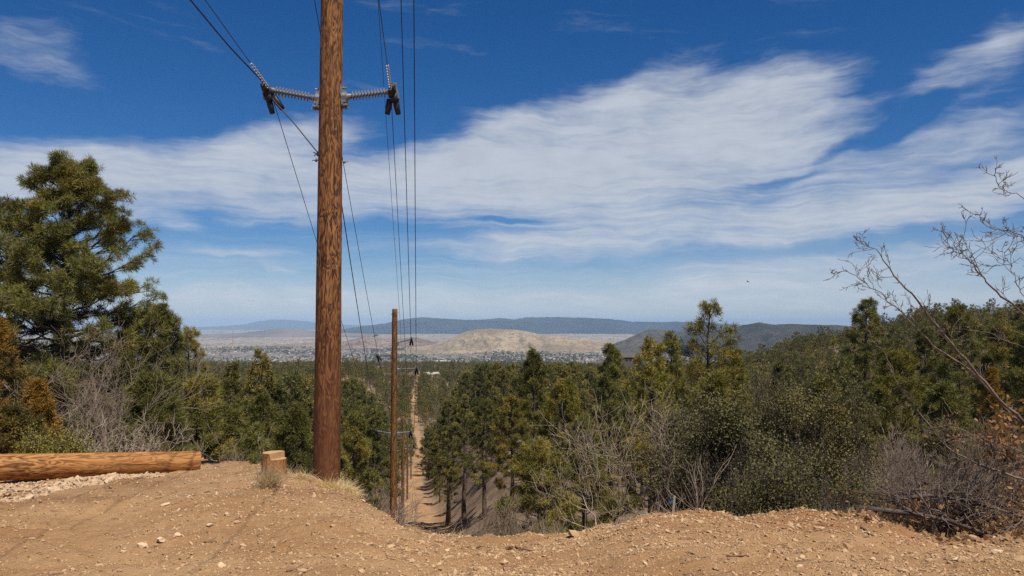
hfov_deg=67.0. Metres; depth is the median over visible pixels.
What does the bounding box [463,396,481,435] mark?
pine tree
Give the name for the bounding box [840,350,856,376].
pine tree
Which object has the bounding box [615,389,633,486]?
pine tree
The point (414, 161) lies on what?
power line
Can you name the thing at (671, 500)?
survey stake
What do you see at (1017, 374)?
pine tree
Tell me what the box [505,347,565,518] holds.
pine tree
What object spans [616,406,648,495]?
pine tree
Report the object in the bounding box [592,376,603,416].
pine tree
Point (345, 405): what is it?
pine tree
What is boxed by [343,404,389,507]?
pine tree
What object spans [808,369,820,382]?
pine tree
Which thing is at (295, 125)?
jumper cable
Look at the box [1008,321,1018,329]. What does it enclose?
pine tree
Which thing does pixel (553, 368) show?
pine tree
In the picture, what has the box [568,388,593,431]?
pine tree
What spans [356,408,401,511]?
pine tree
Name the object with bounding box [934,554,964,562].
stick
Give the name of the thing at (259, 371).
pine tree
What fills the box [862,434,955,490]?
bare shrub
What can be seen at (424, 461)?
pine tree
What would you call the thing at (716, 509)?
dry grass
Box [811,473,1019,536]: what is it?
oak scrub
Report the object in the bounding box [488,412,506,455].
pine tree
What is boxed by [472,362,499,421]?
pine tree
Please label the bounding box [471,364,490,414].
pine tree
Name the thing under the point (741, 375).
pine tree
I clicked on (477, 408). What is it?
pine tree
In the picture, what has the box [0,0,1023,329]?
sky
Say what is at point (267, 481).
grass tuft
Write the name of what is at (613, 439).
pine tree
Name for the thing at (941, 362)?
pine tree
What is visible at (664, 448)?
live oak
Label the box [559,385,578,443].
pine tree
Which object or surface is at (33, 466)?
log
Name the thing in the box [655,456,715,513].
bare sapling
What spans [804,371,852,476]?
pine tree
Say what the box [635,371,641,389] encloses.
pine tree
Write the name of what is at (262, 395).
pine tree
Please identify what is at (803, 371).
pine tree
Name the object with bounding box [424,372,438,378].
house
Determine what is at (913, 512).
fallen branch
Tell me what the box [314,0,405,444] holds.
power line
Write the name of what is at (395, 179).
power line
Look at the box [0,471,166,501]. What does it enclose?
gravel
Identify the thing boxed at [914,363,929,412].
pine tree
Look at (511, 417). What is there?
pine tree
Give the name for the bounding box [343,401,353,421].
pine tree
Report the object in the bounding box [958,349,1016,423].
pine tree
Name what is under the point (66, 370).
bare oak
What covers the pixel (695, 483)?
bare sapling
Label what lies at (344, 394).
pine tree
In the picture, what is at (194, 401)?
pine tree
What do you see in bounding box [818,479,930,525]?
oak scrub
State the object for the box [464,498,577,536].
bare shrub
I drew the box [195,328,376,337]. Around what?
hill
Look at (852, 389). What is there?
pine tree
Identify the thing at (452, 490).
pine tree
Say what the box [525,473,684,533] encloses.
bare shrub
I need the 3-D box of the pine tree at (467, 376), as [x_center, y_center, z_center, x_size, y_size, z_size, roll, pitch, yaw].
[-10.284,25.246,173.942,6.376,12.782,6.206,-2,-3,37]
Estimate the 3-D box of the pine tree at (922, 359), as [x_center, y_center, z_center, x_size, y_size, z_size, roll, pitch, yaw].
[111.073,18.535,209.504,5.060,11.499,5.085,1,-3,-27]
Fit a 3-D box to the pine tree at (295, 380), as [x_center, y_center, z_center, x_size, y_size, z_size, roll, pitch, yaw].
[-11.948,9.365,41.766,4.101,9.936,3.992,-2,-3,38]
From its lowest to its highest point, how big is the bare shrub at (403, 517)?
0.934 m
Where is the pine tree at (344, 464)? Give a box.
[340,442,351,488]
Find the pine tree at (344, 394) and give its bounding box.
[341,390,354,429]
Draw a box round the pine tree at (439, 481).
[431,451,446,502]
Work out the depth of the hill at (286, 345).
9062.23 m
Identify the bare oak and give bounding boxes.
[0,317,168,437]
[21,317,139,451]
[51,294,248,452]
[525,380,682,529]
[587,383,740,519]
[794,422,933,492]
[819,412,965,505]
[847,410,1023,524]
[904,404,1023,525]
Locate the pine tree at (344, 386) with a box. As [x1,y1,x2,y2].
[342,378,352,410]
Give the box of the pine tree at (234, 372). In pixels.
[214,359,247,444]
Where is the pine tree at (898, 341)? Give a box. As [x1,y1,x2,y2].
[895,338,902,348]
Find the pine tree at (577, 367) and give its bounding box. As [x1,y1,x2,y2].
[571,362,581,389]
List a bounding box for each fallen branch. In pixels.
[833,446,1023,545]
[857,438,1023,529]
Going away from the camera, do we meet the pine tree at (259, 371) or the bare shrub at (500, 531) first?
the bare shrub at (500, 531)
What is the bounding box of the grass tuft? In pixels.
[245,450,292,488]
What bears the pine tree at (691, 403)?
on the ground at (84, 537)
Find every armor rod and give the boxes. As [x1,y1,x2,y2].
[250,63,268,87]
[386,65,391,89]
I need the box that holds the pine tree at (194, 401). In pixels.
[161,371,239,460]
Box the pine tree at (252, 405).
[244,384,262,433]
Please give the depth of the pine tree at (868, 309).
49.45 m
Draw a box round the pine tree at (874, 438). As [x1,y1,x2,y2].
[835,396,892,486]
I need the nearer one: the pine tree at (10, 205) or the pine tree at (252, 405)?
the pine tree at (10, 205)
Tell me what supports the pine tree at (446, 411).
on the ground at (84, 537)
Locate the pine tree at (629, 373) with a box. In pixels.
[624,369,637,387]
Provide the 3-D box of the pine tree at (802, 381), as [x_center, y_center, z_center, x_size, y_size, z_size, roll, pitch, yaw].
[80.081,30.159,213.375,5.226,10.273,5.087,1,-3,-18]
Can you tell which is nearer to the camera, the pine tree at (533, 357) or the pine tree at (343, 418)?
the pine tree at (533, 357)
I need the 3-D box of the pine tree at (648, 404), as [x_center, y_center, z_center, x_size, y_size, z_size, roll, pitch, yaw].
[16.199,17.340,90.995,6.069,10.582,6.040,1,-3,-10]
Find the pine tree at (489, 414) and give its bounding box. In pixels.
[452,398,510,519]
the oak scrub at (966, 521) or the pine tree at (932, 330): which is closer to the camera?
the oak scrub at (966, 521)
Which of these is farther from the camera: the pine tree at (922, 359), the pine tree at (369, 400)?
the pine tree at (922, 359)
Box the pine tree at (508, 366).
[496,363,518,405]
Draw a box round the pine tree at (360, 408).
[347,404,383,480]
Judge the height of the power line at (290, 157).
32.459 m
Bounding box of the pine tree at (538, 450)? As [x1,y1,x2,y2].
[491,435,579,535]
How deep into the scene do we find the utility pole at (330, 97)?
9.54 m
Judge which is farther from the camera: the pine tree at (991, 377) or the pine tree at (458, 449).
the pine tree at (458, 449)
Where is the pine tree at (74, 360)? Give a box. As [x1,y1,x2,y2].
[52,336,118,452]
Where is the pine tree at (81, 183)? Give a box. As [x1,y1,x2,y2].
[0,148,177,446]
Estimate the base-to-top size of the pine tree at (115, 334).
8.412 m
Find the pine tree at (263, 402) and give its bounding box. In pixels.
[241,393,289,460]
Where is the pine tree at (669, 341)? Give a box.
[641,329,693,507]
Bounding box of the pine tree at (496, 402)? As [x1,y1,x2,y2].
[491,396,499,421]
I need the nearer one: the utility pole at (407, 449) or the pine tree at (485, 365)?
the utility pole at (407, 449)
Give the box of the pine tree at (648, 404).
[624,391,668,452]
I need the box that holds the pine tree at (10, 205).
[0,192,90,405]
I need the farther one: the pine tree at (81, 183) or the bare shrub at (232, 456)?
the pine tree at (81, 183)
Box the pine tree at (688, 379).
[683,374,693,390]
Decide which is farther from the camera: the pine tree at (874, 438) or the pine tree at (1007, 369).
the pine tree at (1007, 369)
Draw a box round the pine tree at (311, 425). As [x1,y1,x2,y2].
[296,400,313,469]
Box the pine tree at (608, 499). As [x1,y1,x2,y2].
[550,414,623,531]
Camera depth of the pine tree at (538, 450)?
26.47 m
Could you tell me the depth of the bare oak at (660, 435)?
15.01 m
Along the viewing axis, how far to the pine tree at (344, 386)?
145.33 m
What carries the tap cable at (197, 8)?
attached to the utility pole at (330, 97)
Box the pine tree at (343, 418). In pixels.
[341,398,356,478]
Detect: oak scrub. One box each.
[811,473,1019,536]
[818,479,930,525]
[880,428,1023,537]
[883,457,1023,537]
[890,480,1023,537]
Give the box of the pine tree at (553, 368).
[544,363,557,389]
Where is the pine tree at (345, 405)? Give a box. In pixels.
[341,399,352,442]
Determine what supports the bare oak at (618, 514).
on the ground at (84, 537)
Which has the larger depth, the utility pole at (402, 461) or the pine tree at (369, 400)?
the pine tree at (369, 400)
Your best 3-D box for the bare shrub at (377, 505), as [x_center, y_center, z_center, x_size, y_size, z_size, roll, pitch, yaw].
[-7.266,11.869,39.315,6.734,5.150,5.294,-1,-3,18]
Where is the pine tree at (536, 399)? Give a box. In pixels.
[528,395,543,438]
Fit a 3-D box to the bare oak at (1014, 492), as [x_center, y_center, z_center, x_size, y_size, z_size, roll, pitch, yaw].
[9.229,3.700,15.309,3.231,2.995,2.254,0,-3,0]
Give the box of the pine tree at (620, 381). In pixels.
[605,378,634,450]
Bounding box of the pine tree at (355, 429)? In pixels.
[340,409,385,506]
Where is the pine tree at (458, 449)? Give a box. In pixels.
[438,394,486,524]
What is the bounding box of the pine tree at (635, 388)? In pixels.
[631,381,639,399]
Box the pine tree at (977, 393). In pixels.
[943,321,1023,478]
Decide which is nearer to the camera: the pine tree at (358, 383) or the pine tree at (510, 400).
the pine tree at (510, 400)
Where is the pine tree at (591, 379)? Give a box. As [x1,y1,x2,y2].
[580,369,605,411]
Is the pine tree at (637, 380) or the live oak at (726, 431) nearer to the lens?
the live oak at (726, 431)
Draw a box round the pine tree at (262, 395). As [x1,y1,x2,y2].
[244,382,276,445]
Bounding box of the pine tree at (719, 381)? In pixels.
[692,367,742,495]
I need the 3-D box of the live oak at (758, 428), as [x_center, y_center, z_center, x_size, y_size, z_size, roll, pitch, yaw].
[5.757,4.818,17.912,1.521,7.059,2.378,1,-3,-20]
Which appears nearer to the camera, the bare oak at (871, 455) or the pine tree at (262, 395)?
the bare oak at (871, 455)
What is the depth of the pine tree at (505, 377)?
126.61 m
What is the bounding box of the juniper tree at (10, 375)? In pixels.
[0,315,36,406]
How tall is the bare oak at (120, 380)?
5.190 m
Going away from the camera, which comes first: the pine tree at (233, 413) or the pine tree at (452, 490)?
the pine tree at (233, 413)
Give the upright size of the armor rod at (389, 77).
0.075 m
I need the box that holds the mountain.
[180,319,367,329]
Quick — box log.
[0,451,200,480]
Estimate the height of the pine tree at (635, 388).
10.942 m
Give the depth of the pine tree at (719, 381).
21.62 m
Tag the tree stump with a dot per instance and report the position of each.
(278, 456)
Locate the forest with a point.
(427, 394)
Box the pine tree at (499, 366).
[485,362,506,406]
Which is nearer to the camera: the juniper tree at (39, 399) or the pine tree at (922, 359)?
the juniper tree at (39, 399)
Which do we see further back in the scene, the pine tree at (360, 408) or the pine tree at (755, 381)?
the pine tree at (755, 381)
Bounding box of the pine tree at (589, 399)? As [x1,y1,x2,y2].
[585,391,593,408]
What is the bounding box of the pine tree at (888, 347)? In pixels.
[879,343,894,364]
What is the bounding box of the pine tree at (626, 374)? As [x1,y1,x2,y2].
[618,370,633,400]
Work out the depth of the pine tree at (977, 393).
41.81 m
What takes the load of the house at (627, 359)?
on the ground at (84, 537)
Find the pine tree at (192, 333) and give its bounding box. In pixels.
[154,324,219,447]
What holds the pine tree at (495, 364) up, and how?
on the ground at (84, 537)
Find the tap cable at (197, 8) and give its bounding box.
[190,0,266,86]
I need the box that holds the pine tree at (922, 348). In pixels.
[892,328,953,463]
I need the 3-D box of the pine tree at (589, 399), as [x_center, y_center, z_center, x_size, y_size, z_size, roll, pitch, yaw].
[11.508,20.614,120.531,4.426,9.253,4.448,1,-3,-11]
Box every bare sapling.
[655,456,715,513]
[657,444,736,509]
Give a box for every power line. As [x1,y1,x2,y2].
[205,0,404,448]
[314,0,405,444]
[378,0,411,444]
[378,3,407,428]
[401,0,410,334]
[413,0,415,444]
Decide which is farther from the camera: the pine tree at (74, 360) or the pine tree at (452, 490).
the pine tree at (452, 490)
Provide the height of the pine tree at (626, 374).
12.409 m
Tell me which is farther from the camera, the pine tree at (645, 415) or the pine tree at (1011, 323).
the pine tree at (1011, 323)
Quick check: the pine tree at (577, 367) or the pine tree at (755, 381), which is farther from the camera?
the pine tree at (755, 381)
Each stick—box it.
[286,563,307,571]
[515,546,530,550]
[726,550,748,556]
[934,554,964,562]
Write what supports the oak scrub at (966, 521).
on the ground at (84, 537)
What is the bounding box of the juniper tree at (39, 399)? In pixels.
[19,376,67,451]
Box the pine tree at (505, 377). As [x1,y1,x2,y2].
[487,367,515,411]
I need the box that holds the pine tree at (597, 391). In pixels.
[595,380,608,431]
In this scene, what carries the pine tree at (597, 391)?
on the ground at (84, 537)
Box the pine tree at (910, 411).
[890,361,928,462]
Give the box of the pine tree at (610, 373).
[577,343,648,516]
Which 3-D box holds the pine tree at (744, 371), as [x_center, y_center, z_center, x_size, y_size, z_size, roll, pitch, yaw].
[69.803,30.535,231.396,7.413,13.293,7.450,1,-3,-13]
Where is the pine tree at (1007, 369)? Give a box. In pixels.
[996,327,1018,408]
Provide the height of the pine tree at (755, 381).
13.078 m
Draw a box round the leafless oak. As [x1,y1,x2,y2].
[824,156,1023,480]
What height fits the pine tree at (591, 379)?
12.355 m
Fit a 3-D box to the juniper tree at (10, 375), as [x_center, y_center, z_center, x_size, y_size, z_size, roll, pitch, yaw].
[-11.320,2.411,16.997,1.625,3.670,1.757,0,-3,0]
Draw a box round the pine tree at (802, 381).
[796,379,806,389]
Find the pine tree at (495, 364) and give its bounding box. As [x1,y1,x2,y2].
[481,361,505,410]
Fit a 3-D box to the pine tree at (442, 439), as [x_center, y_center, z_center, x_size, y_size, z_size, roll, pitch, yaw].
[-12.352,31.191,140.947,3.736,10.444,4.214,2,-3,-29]
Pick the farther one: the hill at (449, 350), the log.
the hill at (449, 350)
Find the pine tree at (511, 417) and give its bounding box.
[504,390,523,452]
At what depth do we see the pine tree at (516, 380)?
95.09 m
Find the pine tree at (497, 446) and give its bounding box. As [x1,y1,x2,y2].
[485,430,506,472]
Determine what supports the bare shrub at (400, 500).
on the ground at (84, 537)
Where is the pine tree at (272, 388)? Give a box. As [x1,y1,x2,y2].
[265,378,310,468]
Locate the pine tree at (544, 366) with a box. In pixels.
[530,363,553,405]
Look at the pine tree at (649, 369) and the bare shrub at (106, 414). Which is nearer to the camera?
the bare shrub at (106, 414)
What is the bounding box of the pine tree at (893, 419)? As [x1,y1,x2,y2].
[880,384,911,453]
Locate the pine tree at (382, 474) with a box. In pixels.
[355,423,403,511]
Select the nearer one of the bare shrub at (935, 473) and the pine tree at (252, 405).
the bare shrub at (935, 473)
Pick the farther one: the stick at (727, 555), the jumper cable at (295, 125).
the jumper cable at (295, 125)
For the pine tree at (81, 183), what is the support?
on the ground at (84, 537)
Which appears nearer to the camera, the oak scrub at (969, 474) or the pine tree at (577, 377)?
the oak scrub at (969, 474)
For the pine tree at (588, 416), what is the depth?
69.70 m
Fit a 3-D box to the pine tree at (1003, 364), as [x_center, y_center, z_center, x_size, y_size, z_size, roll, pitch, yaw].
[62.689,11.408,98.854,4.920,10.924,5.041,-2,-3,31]
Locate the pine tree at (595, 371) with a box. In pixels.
[583,367,599,402]
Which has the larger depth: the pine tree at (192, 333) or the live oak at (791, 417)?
the pine tree at (192, 333)
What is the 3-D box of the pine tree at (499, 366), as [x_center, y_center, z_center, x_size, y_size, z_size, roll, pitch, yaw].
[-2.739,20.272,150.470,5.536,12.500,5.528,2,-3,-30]
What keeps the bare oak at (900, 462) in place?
on the ground at (84, 537)
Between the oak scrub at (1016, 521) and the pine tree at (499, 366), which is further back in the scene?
the pine tree at (499, 366)
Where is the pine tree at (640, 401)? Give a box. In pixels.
[623,399,649,493]
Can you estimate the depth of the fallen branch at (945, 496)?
9.17 m
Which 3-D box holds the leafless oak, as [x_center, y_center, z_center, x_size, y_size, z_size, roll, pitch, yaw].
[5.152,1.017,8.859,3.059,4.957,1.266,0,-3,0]
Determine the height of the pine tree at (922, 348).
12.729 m
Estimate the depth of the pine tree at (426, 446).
198.53 m
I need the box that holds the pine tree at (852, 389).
[834,377,878,442]
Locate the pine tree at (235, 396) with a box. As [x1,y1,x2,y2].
[208,382,245,447]
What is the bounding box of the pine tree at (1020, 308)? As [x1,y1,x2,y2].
[1012,306,1023,329]
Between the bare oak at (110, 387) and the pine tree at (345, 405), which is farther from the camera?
the pine tree at (345, 405)
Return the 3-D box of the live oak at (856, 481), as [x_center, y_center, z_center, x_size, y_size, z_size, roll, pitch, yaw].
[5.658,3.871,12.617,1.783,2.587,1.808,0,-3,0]
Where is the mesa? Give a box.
[341,317,741,333]
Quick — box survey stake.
[669,496,675,514]
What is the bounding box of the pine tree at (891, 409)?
[877,370,916,448]
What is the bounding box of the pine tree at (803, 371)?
[795,364,806,385]
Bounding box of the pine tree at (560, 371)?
[557,367,569,405]
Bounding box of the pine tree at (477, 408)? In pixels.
[470,398,492,461]
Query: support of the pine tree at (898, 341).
on the ground at (84, 537)
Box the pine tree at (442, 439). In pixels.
[434,431,451,484]
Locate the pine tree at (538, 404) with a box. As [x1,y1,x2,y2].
[530,392,549,440]
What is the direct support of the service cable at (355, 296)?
attached to the utility pole at (330, 97)
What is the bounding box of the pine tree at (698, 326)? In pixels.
[648,297,752,485]
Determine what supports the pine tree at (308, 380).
on the ground at (84, 537)
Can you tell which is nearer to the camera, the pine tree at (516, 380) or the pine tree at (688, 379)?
the pine tree at (516, 380)
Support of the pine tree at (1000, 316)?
on the ground at (84, 537)
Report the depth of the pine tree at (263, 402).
32.53 m
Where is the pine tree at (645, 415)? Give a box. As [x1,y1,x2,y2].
[629,397,649,466]
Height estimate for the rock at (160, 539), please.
0.064 m
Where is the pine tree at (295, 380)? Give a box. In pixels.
[265,369,312,471]
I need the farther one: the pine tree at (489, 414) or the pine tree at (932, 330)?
the pine tree at (932, 330)
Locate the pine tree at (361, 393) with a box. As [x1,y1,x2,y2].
[354,387,366,420]
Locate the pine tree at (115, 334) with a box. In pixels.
[67,314,159,449]
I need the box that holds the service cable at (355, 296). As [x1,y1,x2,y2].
[342,207,377,425]
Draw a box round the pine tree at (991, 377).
[969,366,1021,503]
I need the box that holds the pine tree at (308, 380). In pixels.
[291,372,346,473]
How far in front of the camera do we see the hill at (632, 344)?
7235.51 m
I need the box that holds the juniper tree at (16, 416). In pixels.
[0,401,49,453]
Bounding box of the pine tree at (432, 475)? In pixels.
[430,449,444,491]
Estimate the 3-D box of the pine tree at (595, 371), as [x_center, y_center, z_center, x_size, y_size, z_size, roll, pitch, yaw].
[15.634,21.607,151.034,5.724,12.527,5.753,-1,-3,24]
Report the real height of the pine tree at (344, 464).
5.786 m
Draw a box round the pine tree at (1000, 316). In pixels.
[993,309,1008,339]
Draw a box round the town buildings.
[192,345,672,362]
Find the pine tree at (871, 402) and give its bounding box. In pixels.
[868,370,893,453]
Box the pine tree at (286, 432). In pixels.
[268,399,312,473]
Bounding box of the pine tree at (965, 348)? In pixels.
[953,344,975,433]
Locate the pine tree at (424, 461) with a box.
[421,435,446,486]
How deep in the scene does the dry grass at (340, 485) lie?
9.23 m
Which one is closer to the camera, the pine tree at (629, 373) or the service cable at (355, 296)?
the service cable at (355, 296)
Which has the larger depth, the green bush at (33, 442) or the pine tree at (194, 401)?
the pine tree at (194, 401)
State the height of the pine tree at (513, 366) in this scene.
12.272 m
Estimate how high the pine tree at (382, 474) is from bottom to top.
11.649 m
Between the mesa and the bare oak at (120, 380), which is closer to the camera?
the bare oak at (120, 380)
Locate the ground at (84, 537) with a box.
[0,327,1023,575]
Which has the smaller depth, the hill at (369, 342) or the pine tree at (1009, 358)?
the pine tree at (1009, 358)
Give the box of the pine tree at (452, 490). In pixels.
[443,468,458,505]
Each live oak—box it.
[632,385,730,517]
[638,359,821,516]
[708,442,838,516]
[729,344,906,517]
[730,343,801,500]
[813,443,906,527]
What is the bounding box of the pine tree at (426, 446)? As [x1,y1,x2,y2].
[415,428,434,472]
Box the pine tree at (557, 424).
[551,404,564,455]
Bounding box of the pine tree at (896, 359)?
[864,347,944,466]
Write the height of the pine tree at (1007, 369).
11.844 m
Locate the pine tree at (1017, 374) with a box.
[989,313,1023,466]
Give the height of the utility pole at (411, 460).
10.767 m
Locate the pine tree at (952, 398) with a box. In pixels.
[906,378,984,500]
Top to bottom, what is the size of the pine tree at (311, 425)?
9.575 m
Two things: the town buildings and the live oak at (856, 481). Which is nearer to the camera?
the live oak at (856, 481)
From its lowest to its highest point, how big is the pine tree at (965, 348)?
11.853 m
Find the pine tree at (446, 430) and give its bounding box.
[437,408,457,445]
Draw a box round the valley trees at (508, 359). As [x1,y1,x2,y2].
[186,344,712,364]
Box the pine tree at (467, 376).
[456,372,476,403]
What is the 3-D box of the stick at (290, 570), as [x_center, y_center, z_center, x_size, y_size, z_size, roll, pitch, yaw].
[-1.394,1.818,5.027,0.150,0.035,0.033,2,-3,-36]
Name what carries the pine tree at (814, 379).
on the ground at (84, 537)
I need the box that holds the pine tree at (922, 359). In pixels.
[915,335,930,365]
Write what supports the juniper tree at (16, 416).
on the ground at (84, 537)
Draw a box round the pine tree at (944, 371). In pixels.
[911,303,1016,468]
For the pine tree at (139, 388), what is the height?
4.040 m
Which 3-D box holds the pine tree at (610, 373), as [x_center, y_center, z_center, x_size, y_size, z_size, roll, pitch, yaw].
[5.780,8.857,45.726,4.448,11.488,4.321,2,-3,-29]
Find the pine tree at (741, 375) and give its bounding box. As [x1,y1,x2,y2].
[715,345,756,487]
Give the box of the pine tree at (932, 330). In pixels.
[922,327,936,353]
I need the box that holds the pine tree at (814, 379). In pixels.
[784,375,835,464]
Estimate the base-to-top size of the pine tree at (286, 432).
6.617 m
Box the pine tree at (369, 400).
[359,396,388,430]
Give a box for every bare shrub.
[2,356,189,452]
[53,404,193,452]
[167,422,274,464]
[349,477,425,527]
[352,482,432,531]
[359,474,431,532]
[461,487,568,536]
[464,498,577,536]
[470,505,524,534]
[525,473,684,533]
[805,449,940,530]
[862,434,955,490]
[868,439,1005,507]
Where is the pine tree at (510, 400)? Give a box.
[478,393,533,513]
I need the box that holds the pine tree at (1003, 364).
[992,337,1020,403]
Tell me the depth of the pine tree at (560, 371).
164.65 m
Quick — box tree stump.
[261,450,286,474]
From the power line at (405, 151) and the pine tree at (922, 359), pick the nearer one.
the power line at (405, 151)
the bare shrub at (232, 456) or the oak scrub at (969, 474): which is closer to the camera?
the oak scrub at (969, 474)
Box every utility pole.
[260,0,400,484]
[375,309,418,521]
[398,416,414,526]
[406,434,413,499]
[408,438,415,478]
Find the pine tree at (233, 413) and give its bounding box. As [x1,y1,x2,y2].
[204,398,258,464]
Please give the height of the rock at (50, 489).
0.075 m
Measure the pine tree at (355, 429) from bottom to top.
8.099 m
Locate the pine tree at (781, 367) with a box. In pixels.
[764,361,808,444]
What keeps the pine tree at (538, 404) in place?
on the ground at (84, 537)
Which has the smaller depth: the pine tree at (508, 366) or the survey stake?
the survey stake
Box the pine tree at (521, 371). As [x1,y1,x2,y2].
[516,361,530,387]
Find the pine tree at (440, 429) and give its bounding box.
[434,416,454,457]
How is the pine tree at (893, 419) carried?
on the ground at (84, 537)
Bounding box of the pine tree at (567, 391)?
[521,376,604,530]
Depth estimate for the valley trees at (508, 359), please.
6134.76 m
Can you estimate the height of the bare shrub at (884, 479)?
2.619 m
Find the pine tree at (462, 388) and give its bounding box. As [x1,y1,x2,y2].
[452,385,470,445]
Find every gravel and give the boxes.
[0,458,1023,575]
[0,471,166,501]
[599,507,1023,568]
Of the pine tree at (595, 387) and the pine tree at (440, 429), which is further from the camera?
the pine tree at (440, 429)
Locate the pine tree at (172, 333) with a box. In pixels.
[101,301,209,457]
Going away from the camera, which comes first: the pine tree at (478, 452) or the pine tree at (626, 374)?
the pine tree at (478, 452)
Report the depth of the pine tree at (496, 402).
124.93 m
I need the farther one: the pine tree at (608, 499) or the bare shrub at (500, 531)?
the pine tree at (608, 499)
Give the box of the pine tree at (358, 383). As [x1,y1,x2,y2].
[343,377,367,415]
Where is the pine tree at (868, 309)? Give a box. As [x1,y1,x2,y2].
[827,295,904,426]
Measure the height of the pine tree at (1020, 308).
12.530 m
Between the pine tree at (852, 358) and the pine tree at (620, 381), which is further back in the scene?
the pine tree at (852, 358)
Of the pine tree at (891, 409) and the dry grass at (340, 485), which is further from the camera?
the pine tree at (891, 409)
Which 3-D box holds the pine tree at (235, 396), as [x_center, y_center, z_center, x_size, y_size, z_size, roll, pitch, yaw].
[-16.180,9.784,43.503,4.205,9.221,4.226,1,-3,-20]
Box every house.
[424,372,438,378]
[618,353,636,366]
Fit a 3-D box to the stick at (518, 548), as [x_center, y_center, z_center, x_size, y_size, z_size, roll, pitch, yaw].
[0.097,2.242,6.651,0.073,0.055,0.287,1,-3,-16]
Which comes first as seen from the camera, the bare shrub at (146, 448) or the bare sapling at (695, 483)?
the bare sapling at (695, 483)
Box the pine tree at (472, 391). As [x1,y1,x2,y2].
[468,363,489,423]
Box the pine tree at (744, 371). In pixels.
[735,368,757,390]
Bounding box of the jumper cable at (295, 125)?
[272,99,317,151]
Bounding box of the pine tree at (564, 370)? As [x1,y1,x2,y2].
[554,364,576,407]
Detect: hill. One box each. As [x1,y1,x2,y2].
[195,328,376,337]
[199,343,314,347]
[341,336,435,348]
[385,346,576,353]
[404,328,613,353]
[600,329,699,355]
[680,322,851,359]
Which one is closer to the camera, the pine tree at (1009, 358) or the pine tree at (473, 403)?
the pine tree at (1009, 358)
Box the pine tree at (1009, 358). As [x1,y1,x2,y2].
[1001,324,1022,403]
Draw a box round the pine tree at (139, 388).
[109,369,193,451]
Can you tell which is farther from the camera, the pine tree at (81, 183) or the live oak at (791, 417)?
the pine tree at (81, 183)
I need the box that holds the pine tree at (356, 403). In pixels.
[346,379,360,407]
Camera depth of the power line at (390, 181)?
23.16 m
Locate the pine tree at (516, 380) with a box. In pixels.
[496,376,532,452]
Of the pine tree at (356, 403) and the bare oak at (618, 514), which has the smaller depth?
the bare oak at (618, 514)
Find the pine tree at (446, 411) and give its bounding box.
[426,399,469,525]
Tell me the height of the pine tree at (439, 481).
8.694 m
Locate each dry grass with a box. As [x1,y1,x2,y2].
[253,460,370,501]
[352,492,1020,543]
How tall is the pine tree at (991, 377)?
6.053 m
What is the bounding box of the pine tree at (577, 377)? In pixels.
[571,372,589,422]
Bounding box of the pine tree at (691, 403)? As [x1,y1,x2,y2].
[683,390,698,417]
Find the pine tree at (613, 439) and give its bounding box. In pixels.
[582,412,622,481]
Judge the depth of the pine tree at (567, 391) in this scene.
37.57 m
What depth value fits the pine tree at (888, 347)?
212.75 m
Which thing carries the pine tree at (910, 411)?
on the ground at (84, 537)
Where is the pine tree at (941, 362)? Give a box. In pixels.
[928,356,956,414]
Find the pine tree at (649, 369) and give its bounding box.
[613,335,679,518]
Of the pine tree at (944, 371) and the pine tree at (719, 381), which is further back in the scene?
the pine tree at (944, 371)
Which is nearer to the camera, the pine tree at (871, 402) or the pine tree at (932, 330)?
the pine tree at (871, 402)
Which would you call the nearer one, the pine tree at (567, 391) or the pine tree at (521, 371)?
the pine tree at (567, 391)
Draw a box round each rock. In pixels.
[24,494,34,498]
[47,486,53,491]
[137,542,147,547]
[156,537,165,541]
[217,562,225,567]
[991,549,1002,553]
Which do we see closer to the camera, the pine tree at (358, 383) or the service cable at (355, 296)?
the service cable at (355, 296)
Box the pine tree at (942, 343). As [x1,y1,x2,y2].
[939,340,952,352]
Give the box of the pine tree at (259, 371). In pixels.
[229,347,291,461]
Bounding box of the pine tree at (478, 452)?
[472,416,499,470]
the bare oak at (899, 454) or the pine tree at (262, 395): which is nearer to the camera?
the bare oak at (899, 454)
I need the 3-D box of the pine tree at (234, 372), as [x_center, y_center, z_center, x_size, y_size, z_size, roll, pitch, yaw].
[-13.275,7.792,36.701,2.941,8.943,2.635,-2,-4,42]
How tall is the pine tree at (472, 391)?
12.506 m
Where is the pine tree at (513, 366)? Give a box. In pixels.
[502,362,517,392]
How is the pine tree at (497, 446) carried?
on the ground at (84, 537)
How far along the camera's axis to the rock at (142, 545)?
5.97 m
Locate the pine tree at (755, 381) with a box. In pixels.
[753,371,760,394]
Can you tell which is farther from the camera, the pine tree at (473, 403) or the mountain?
the mountain
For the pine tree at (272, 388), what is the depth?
43.54 m
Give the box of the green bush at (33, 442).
[8,418,102,453]
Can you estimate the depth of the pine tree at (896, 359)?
43.51 m
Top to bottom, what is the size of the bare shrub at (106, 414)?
2.675 m
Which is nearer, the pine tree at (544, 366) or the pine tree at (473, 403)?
the pine tree at (473, 403)
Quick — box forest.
[43,298,1023,498]
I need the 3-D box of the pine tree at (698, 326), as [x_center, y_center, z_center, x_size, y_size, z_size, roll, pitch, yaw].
[7.547,5.422,29.975,4.744,10.212,4.998,0,-3,0]
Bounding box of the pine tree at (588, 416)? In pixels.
[584,414,603,476]

